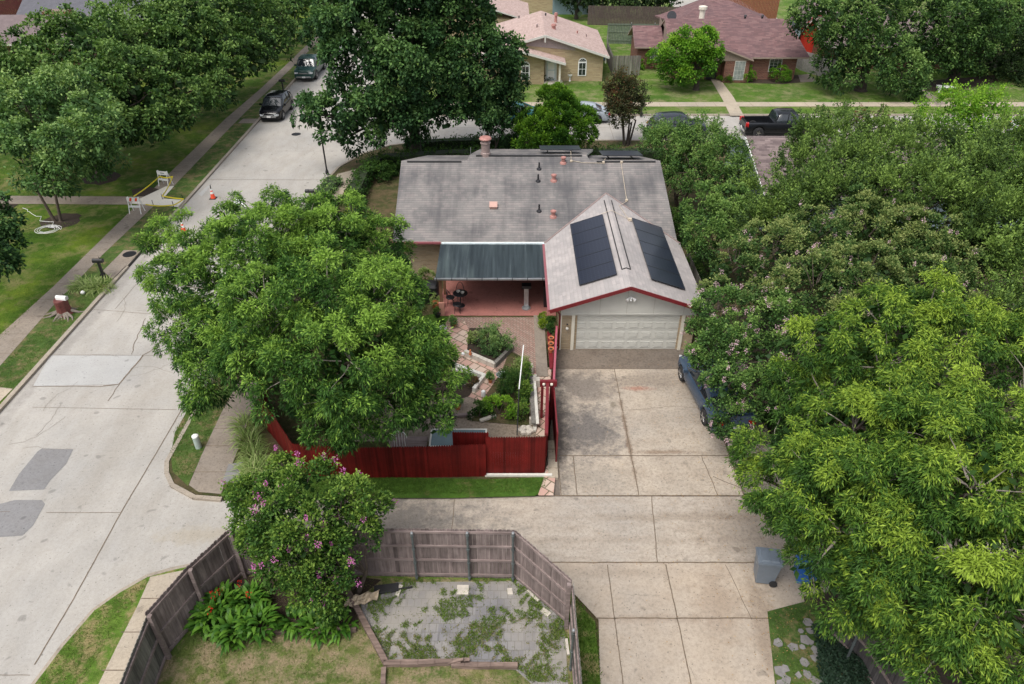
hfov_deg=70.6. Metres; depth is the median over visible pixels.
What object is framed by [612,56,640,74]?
plank fence
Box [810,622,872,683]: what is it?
ground cover
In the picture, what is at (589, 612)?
ground
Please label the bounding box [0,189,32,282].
oak tree
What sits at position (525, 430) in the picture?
rock pile
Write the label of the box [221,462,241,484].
sidewalk patch
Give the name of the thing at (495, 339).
shrub
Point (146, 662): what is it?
plank fence
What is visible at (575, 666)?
plank fence
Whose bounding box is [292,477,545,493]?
grass
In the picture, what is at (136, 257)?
gutter opening
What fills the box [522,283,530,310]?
tool stand
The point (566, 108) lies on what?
broadleaf tree
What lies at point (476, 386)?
bed edging
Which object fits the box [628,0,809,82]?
brick house
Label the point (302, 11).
oak tree
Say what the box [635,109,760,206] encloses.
crape myrtle
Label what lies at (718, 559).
leaf litter
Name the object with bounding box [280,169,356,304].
sidewalk
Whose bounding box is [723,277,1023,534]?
soil bed
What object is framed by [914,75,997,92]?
soil patch
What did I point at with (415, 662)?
timber
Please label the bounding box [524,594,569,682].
grass
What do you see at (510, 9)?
brick house
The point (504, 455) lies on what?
picket fence
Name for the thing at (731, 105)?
path
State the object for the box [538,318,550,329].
flower pot
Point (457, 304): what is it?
patio chair
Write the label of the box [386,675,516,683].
dry patch
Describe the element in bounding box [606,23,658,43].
plank fence
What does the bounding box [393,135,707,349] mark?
brick house
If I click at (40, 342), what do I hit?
grass
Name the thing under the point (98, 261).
mailbox
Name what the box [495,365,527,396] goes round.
shrub
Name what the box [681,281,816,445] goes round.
crape myrtle
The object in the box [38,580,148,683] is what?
grass
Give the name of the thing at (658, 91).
lawn
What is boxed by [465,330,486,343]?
shrub
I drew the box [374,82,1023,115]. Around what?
kerb
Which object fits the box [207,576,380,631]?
soil bed
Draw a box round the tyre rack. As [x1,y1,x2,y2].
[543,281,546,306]
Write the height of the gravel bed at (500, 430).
0.001 m
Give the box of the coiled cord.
[24,208,61,233]
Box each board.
[388,436,427,447]
[438,413,471,418]
[479,414,495,421]
[547,331,553,368]
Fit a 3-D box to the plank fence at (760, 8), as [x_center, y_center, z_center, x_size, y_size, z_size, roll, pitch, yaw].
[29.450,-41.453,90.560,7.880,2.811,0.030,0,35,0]
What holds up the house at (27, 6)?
on the lawn at (148, 162)
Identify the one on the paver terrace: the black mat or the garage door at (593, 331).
the black mat
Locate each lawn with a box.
[0,0,338,403]
[35,564,600,683]
[368,0,1023,113]
[408,314,448,340]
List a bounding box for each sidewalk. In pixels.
[0,37,317,364]
[99,570,182,683]
[131,186,183,206]
[189,381,256,493]
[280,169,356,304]
[450,102,1023,105]
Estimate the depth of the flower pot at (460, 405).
29.34 m
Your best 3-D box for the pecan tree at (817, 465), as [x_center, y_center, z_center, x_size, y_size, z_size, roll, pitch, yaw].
[9.096,4.800,19.573,5.625,8.243,6.586,0,35,0]
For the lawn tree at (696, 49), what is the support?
on the lawn at (658, 91)
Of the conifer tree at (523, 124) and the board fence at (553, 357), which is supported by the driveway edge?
the board fence at (553, 357)
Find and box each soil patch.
[40,213,81,228]
[82,172,120,184]
[132,187,158,195]
[706,75,799,83]
[798,74,815,81]
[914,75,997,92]
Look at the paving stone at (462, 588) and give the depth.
22.34 m
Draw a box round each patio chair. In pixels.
[446,289,454,306]
[453,298,461,313]
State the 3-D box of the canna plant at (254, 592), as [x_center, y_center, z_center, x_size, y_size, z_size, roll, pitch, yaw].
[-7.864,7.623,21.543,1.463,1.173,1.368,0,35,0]
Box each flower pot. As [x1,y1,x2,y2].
[429,293,439,307]
[433,305,440,317]
[437,319,446,332]
[448,314,457,326]
[455,397,463,409]
[485,370,495,382]
[536,311,546,320]
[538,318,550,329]
[545,316,555,323]
[545,322,555,333]
[548,347,553,352]
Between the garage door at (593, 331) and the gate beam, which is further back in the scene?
the garage door at (593, 331)
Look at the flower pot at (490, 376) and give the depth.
30.66 m
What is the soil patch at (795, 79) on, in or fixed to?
on the lawn at (658, 91)
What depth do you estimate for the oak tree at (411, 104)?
46.05 m
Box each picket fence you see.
[258,371,295,462]
[292,443,485,477]
[452,431,488,458]
[485,436,545,472]
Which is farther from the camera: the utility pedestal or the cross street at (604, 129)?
the cross street at (604, 129)
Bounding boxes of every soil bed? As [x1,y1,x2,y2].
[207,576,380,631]
[434,370,478,398]
[467,328,506,360]
[472,352,529,425]
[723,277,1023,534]
[804,567,1023,683]
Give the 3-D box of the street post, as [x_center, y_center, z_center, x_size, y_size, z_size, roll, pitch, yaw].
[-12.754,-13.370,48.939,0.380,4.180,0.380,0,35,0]
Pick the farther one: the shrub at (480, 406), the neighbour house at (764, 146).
the neighbour house at (764, 146)
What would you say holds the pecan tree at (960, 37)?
on the lawn at (658, 91)
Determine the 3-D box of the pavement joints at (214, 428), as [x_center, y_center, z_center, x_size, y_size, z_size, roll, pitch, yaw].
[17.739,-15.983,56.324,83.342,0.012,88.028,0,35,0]
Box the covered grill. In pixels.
[424,280,439,303]
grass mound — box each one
[64,274,102,293]
[80,273,117,296]
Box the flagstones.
[773,618,822,683]
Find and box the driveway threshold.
[553,349,683,368]
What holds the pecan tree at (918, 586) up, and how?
on the soil bed at (943, 678)
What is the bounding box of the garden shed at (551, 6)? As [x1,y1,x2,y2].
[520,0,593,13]
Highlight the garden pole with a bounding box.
[516,345,523,434]
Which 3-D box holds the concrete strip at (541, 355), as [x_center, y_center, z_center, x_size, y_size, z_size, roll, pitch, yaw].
[1.350,0.130,33.213,0.500,0.110,4.850,0,35,0]
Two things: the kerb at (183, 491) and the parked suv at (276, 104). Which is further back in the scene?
the parked suv at (276, 104)
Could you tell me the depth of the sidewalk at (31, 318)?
42.12 m
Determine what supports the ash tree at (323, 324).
on the corner lot
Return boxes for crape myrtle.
[218,445,397,628]
[599,64,652,145]
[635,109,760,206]
[678,177,756,279]
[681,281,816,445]
[694,181,989,336]
[846,100,904,135]
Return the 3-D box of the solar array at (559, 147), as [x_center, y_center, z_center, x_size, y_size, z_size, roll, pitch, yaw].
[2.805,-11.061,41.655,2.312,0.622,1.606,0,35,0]
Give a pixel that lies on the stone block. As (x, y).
(537, 379)
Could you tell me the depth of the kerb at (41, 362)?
35.67 m
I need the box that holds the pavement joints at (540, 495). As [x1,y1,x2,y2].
[0,123,789,683]
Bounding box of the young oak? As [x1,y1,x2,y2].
[0,62,137,221]
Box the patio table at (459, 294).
[453,289,467,307]
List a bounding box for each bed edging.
[455,363,484,377]
[464,350,495,367]
[472,373,485,391]
[494,345,513,366]
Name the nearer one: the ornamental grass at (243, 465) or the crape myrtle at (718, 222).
the ornamental grass at (243, 465)
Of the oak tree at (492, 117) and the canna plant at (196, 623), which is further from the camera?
the oak tree at (492, 117)
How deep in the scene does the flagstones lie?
20.60 m
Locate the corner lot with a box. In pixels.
[169,141,1023,498]
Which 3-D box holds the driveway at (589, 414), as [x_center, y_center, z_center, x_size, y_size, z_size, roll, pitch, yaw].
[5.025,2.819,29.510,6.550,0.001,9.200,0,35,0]
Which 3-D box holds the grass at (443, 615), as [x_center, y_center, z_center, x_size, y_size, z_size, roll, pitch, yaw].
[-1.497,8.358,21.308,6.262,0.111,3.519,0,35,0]
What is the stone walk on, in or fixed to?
on the driveway edge
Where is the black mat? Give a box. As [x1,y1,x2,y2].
[374,583,411,593]
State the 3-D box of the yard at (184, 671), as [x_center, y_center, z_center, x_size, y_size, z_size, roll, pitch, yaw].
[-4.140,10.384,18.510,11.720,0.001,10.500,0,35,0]
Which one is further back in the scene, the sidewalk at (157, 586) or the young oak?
the young oak
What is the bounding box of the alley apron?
[47,465,246,661]
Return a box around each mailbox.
[55,293,68,300]
[92,258,105,278]
[279,79,284,89]
[305,189,313,193]
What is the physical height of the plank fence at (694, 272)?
1.412 m
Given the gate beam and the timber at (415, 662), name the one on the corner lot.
the gate beam
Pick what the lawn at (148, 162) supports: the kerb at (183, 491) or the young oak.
the young oak
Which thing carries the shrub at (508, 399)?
on the soil bed at (510, 358)
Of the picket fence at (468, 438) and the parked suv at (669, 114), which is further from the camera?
the parked suv at (669, 114)
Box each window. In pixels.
[521,61,529,79]
[578,58,586,75]
[732,61,745,79]
[768,59,782,71]
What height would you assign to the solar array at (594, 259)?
0.596 m
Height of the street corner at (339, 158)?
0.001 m
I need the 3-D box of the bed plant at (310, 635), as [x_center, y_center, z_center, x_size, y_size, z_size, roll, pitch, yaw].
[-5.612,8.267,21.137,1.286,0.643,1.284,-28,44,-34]
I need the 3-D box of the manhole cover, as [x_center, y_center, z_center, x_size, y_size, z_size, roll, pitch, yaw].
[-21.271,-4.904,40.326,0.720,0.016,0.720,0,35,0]
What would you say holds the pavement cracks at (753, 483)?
on the driveway at (589, 414)
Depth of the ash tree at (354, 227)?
28.14 m
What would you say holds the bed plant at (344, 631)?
on the soil bed at (281, 599)
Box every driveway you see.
[551,346,742,494]
[554,563,840,683]
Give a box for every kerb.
[0,78,295,412]
[31,564,188,683]
[164,140,663,501]
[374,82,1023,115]
[485,473,551,476]
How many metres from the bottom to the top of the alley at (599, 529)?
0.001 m
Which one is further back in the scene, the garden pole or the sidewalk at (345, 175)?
the sidewalk at (345, 175)
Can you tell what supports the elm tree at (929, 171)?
on the corner lot
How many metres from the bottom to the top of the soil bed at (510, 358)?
0.001 m
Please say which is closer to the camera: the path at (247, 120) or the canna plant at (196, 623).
the canna plant at (196, 623)
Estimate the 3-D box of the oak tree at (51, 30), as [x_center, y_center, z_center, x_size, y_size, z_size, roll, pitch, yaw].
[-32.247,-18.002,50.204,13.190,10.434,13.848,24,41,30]
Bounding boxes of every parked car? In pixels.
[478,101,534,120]
[580,101,609,123]
[678,355,755,434]
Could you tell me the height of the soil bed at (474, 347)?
0.001 m
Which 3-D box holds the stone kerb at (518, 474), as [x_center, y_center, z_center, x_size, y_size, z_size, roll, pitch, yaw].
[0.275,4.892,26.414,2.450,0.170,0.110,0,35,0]
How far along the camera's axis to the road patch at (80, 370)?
31.84 m
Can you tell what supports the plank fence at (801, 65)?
on the lawn at (658, 91)
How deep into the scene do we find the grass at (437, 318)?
34.97 m
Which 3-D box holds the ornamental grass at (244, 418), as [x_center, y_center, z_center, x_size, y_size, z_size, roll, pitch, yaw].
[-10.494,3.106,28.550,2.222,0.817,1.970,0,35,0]
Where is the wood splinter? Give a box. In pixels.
[448,658,463,664]
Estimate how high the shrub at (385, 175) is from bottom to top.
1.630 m
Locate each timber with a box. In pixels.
[265,627,356,634]
[346,589,387,663]
[380,667,386,683]
[383,658,469,666]
[451,661,517,669]
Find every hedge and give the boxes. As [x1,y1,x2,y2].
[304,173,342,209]
[339,203,363,239]
[343,142,661,204]
[402,132,521,150]
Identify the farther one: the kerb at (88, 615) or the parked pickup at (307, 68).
the parked pickup at (307, 68)
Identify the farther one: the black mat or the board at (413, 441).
the board at (413, 441)
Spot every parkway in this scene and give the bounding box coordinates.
[0,42,318,395]
[171,387,231,485]
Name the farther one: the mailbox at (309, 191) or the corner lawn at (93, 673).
the mailbox at (309, 191)
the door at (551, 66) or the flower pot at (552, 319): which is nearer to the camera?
the flower pot at (552, 319)
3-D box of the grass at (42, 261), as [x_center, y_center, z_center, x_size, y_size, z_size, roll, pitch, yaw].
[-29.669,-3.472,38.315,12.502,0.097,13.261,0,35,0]
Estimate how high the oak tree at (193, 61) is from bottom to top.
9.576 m
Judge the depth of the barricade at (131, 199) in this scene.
44.51 m
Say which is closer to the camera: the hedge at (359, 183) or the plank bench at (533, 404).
the plank bench at (533, 404)
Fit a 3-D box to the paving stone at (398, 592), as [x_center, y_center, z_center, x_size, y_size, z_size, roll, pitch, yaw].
[-3.459,7.677,22.339,0.120,0.050,0.400,7,35,9]
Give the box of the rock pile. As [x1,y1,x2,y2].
[518,425,533,434]
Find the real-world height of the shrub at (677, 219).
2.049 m
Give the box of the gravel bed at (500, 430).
[351,397,543,440]
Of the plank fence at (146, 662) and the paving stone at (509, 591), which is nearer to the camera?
the plank fence at (146, 662)
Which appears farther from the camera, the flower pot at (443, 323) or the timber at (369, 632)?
the flower pot at (443, 323)
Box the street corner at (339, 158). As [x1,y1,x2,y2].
[320,141,404,183]
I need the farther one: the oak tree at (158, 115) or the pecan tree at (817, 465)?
the oak tree at (158, 115)
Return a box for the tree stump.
[43,298,83,321]
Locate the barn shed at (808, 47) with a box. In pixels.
[788,0,820,52]
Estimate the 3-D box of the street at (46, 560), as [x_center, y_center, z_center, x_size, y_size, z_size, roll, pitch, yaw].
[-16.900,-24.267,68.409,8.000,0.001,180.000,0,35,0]
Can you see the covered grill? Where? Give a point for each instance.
(433, 286)
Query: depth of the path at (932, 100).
64.56 m
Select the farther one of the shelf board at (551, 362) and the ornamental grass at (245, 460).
the shelf board at (551, 362)
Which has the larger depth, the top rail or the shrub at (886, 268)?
the shrub at (886, 268)
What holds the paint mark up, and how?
on the street at (46, 560)
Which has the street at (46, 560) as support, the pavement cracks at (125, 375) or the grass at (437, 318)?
the pavement cracks at (125, 375)
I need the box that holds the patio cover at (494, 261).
[434,242,544,315]
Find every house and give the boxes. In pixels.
[0,9,96,64]
[16,0,173,19]
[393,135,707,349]
[399,0,528,36]
[474,11,609,84]
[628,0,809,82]
[724,135,1021,230]
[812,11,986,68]
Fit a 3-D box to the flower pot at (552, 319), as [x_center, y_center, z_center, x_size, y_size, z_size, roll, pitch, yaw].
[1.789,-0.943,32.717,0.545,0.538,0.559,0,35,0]
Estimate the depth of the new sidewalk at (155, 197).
46.53 m
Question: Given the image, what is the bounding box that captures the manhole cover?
[122,251,135,256]
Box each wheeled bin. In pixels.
[753,547,783,587]
[793,554,816,585]
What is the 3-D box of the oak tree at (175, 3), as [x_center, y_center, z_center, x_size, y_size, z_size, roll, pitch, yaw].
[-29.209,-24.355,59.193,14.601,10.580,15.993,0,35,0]
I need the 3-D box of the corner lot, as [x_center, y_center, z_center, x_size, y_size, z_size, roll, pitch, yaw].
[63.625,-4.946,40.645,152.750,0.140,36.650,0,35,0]
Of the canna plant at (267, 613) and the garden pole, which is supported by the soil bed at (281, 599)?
the canna plant at (267, 613)
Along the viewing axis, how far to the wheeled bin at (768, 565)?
22.25 m
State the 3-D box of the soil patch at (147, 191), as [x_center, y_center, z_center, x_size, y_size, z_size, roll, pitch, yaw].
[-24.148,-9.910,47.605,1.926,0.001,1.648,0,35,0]
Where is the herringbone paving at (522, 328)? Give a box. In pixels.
[446,317,535,373]
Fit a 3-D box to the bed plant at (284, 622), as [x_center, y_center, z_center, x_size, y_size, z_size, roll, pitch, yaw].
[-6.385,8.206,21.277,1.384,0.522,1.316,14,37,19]
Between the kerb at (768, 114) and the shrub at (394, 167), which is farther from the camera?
the kerb at (768, 114)
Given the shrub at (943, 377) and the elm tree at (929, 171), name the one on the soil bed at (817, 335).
the shrub at (943, 377)
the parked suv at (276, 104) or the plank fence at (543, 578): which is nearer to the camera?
the plank fence at (543, 578)
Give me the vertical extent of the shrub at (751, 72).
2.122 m
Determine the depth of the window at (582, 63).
68.45 m
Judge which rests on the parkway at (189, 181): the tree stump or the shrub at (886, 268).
the tree stump
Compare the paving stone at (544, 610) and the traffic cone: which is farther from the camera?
the traffic cone
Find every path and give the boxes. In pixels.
[0,196,143,204]
[0,387,11,400]
[239,119,256,122]
[711,79,743,115]
[922,88,944,104]
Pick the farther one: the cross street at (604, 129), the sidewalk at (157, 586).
the cross street at (604, 129)
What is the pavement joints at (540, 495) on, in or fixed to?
on the street at (46, 560)
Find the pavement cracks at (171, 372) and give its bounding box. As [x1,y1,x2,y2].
[9,142,746,679]
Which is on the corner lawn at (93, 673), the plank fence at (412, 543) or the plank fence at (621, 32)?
the plank fence at (412, 543)
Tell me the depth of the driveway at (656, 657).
21.69 m
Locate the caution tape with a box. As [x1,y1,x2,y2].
[133,176,183,205]
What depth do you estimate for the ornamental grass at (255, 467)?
26.38 m
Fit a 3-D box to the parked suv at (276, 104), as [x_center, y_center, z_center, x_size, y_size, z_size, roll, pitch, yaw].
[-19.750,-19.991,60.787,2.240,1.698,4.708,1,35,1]
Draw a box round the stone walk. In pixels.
[548,440,557,479]
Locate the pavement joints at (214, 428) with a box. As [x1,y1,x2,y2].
[102,42,936,670]
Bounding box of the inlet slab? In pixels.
[103,250,139,278]
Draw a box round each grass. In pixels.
[0,222,98,337]
[0,275,110,387]
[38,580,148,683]
[170,407,218,478]
[217,454,270,485]
[223,407,264,439]
[223,423,273,454]
[229,431,276,467]
[233,446,274,476]
[237,454,289,477]
[251,460,286,490]
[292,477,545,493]
[367,577,568,682]
[422,315,448,326]
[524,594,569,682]
[569,592,602,683]
[771,607,820,683]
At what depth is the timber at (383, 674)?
19.95 m
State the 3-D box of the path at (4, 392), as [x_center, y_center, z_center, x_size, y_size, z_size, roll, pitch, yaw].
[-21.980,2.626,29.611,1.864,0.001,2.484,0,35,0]
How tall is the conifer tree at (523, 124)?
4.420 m
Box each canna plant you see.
[183,594,231,641]
[197,578,246,624]
[205,604,259,657]
[227,579,271,620]
[231,599,281,648]
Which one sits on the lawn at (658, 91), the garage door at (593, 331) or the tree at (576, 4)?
the tree at (576, 4)
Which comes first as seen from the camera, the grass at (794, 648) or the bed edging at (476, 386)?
the grass at (794, 648)
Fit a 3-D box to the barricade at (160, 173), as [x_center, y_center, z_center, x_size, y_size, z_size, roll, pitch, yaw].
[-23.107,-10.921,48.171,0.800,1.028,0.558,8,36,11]
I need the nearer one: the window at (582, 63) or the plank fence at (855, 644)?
the plank fence at (855, 644)
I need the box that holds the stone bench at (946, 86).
[936,85,955,91]
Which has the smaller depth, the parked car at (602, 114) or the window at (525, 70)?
the parked car at (602, 114)
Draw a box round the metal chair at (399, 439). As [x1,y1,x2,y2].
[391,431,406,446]
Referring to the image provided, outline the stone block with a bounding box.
[532,377,539,387]
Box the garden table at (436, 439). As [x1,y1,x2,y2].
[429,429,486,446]
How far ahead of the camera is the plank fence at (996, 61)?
72.07 m
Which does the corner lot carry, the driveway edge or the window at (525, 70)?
the driveway edge
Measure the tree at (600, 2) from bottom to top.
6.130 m
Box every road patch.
[0,500,44,536]
[9,448,72,490]
[33,355,141,385]
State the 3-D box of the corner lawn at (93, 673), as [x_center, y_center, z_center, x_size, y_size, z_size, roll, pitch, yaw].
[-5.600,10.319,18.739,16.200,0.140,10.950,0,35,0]
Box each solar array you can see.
[539,145,580,153]
[570,214,616,285]
[599,151,642,159]
[632,218,684,289]
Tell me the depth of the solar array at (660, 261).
34.04 m
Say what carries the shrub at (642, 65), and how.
on the lawn at (658, 91)
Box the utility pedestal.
[191,434,201,449]
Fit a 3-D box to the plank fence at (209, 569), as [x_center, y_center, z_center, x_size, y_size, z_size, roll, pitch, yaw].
[-8.995,7.243,21.172,0.465,2.247,3.469,19,39,25]
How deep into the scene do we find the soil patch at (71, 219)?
44.00 m
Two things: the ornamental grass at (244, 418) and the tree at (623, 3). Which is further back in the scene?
the tree at (623, 3)
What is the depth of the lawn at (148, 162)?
47.10 m
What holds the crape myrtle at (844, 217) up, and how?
on the soil bed at (817, 335)
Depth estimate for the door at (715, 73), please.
69.49 m
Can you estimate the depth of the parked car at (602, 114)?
58.88 m
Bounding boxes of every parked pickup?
[294,54,325,79]
[738,108,816,135]
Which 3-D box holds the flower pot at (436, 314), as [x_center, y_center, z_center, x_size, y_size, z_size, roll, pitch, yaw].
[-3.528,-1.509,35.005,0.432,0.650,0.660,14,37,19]
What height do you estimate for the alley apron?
0.001 m
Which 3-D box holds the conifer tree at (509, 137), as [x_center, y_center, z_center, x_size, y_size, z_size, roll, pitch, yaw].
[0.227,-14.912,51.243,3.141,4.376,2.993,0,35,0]
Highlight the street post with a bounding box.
[316,113,328,173]
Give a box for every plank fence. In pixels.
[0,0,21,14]
[119,614,165,683]
[145,527,253,659]
[252,527,514,581]
[514,531,571,629]
[568,583,581,683]
[587,5,678,25]
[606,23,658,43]
[606,35,612,73]
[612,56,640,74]
[686,251,721,345]
[730,0,779,18]
[796,52,836,77]
[830,607,911,683]
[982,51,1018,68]
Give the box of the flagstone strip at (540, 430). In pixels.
[536,368,550,435]
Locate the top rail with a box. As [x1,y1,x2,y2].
[553,326,557,387]
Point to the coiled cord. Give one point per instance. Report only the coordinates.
(51, 226)
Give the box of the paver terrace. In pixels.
[360,581,567,683]
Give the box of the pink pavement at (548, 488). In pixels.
[538,465,554,494]
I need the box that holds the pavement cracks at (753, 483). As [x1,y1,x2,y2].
[713,426,781,488]
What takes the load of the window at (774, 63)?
in the brick house at (762, 44)
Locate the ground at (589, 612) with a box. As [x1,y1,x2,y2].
[223,347,744,670]
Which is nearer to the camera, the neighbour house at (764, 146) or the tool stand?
the tool stand
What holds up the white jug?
on the pink paving at (459, 335)
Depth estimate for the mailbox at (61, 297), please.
34.85 m
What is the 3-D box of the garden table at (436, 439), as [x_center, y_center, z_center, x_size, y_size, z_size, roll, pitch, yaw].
[-1.975,3.851,27.304,2.130,0.660,1.000,0,35,0]
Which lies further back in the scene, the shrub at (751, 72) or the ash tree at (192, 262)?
the shrub at (751, 72)
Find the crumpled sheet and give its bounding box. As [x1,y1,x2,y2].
[344,589,379,606]
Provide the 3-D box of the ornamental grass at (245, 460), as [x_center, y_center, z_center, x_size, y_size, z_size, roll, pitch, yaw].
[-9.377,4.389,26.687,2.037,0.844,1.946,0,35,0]
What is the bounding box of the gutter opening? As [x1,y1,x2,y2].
[128,252,141,266]
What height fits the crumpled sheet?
0.164 m
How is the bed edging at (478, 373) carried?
on the soil bed at (465, 391)
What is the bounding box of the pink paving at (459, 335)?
[443,321,496,399]
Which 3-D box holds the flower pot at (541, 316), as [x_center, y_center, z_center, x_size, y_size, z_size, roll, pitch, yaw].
[1.478,-1.186,34.501,0.535,0.576,0.633,0,35,0]
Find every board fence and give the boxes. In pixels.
[544,372,551,470]
[552,325,555,378]
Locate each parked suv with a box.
[259,90,293,119]
[646,111,707,134]
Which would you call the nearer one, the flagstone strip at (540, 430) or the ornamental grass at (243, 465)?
the ornamental grass at (243, 465)
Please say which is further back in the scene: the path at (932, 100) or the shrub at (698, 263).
the path at (932, 100)
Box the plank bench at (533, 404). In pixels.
[529,374,538,424]
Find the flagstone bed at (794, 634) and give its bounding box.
[767,599,828,683]
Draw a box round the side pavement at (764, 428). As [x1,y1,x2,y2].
[725,361,782,492]
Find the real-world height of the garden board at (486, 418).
0.090 m
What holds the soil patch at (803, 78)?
on the lawn at (658, 91)
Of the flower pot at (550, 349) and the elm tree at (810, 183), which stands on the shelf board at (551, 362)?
the flower pot at (550, 349)
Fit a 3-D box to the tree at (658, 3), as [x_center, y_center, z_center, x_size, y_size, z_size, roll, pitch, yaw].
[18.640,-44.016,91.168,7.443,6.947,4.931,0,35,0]
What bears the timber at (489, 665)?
on the paver terrace
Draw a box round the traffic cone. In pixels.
[209,185,216,199]
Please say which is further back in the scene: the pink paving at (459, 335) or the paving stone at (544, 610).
the pink paving at (459, 335)
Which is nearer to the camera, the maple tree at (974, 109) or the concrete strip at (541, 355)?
the concrete strip at (541, 355)
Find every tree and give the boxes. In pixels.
[0,0,148,118]
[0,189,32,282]
[2,34,228,177]
[75,0,252,109]
[101,0,254,77]
[129,182,329,422]
[147,0,305,95]
[201,230,476,458]
[238,0,314,57]
[256,186,434,313]
[289,0,529,162]
[444,67,531,148]
[493,101,530,148]
[509,105,564,148]
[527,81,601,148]
[558,0,592,19]
[579,0,632,16]
[611,0,652,16]
[629,0,682,19]
[647,21,725,90]
[724,365,979,644]
[726,97,914,268]
[756,261,1023,439]
[782,0,934,101]
[828,361,1023,683]
[832,103,992,278]
[884,0,1023,82]
[902,106,1023,361]
[907,78,1023,179]
[954,0,1023,87]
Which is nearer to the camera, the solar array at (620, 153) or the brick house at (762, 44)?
the solar array at (620, 153)
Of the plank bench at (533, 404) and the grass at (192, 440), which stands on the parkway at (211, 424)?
the grass at (192, 440)
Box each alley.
[249,496,1013,562]
[670,0,750,7]
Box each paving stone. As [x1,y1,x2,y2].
[395,584,402,596]
[457,585,468,594]
[507,588,512,594]
[527,590,538,601]
[540,608,550,616]
[565,638,569,654]
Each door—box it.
[546,61,555,79]
[576,315,679,348]
[706,62,717,78]
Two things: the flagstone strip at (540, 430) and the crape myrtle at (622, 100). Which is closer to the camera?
the flagstone strip at (540, 430)
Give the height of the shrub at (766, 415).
2.845 m
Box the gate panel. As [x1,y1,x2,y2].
[552,388,557,461]
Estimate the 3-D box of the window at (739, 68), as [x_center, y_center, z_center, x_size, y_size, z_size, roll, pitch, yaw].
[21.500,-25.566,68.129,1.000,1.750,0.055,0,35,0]
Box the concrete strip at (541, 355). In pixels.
[534,315,547,376]
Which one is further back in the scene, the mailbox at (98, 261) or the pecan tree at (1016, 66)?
the pecan tree at (1016, 66)
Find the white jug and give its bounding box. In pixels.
[481,390,485,396]
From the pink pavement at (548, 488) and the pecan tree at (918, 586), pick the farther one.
the pink pavement at (548, 488)
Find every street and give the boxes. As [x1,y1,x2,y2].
[0,14,398,683]
[346,116,1013,140]
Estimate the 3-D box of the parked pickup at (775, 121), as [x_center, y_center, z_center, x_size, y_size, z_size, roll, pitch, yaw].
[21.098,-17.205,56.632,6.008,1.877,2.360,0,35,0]
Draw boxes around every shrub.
[361,158,393,184]
[377,154,400,176]
[417,266,435,281]
[459,376,479,389]
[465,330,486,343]
[466,398,495,419]
[474,316,518,357]
[476,394,519,419]
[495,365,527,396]
[506,353,532,378]
[635,53,662,69]
[670,206,691,242]
[686,249,731,288]
[717,74,733,82]
[743,63,756,82]
[750,370,823,435]
[768,64,792,82]
[799,226,908,297]
[827,346,962,426]
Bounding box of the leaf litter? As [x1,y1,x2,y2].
[585,365,813,683]
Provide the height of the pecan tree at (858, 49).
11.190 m
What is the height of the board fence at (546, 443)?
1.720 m
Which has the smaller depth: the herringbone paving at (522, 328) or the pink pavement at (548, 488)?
the pink pavement at (548, 488)
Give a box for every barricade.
[126,197,144,213]
[156,170,172,185]
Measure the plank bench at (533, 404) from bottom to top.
0.340 m
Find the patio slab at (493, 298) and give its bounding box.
[442,281,555,315]
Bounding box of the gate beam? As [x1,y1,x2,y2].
[540,379,556,435]
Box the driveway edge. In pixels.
[546,367,559,494]
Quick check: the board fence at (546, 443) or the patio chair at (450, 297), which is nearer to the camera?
the board fence at (546, 443)
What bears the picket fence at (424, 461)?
on the corner lot
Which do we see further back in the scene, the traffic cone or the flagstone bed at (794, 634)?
the traffic cone
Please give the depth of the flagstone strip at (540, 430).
29.54 m
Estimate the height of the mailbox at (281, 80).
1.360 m
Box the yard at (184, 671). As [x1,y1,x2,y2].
[157,576,571,683]
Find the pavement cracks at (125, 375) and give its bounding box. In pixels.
[37,318,152,400]
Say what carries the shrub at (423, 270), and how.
on the corner lot
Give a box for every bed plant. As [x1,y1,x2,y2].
[269,602,316,643]
[292,607,340,651]
[318,603,359,646]
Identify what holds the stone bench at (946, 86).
on the soil patch at (963, 81)
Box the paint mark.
[199,186,209,195]
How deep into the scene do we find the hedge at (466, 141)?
53.62 m

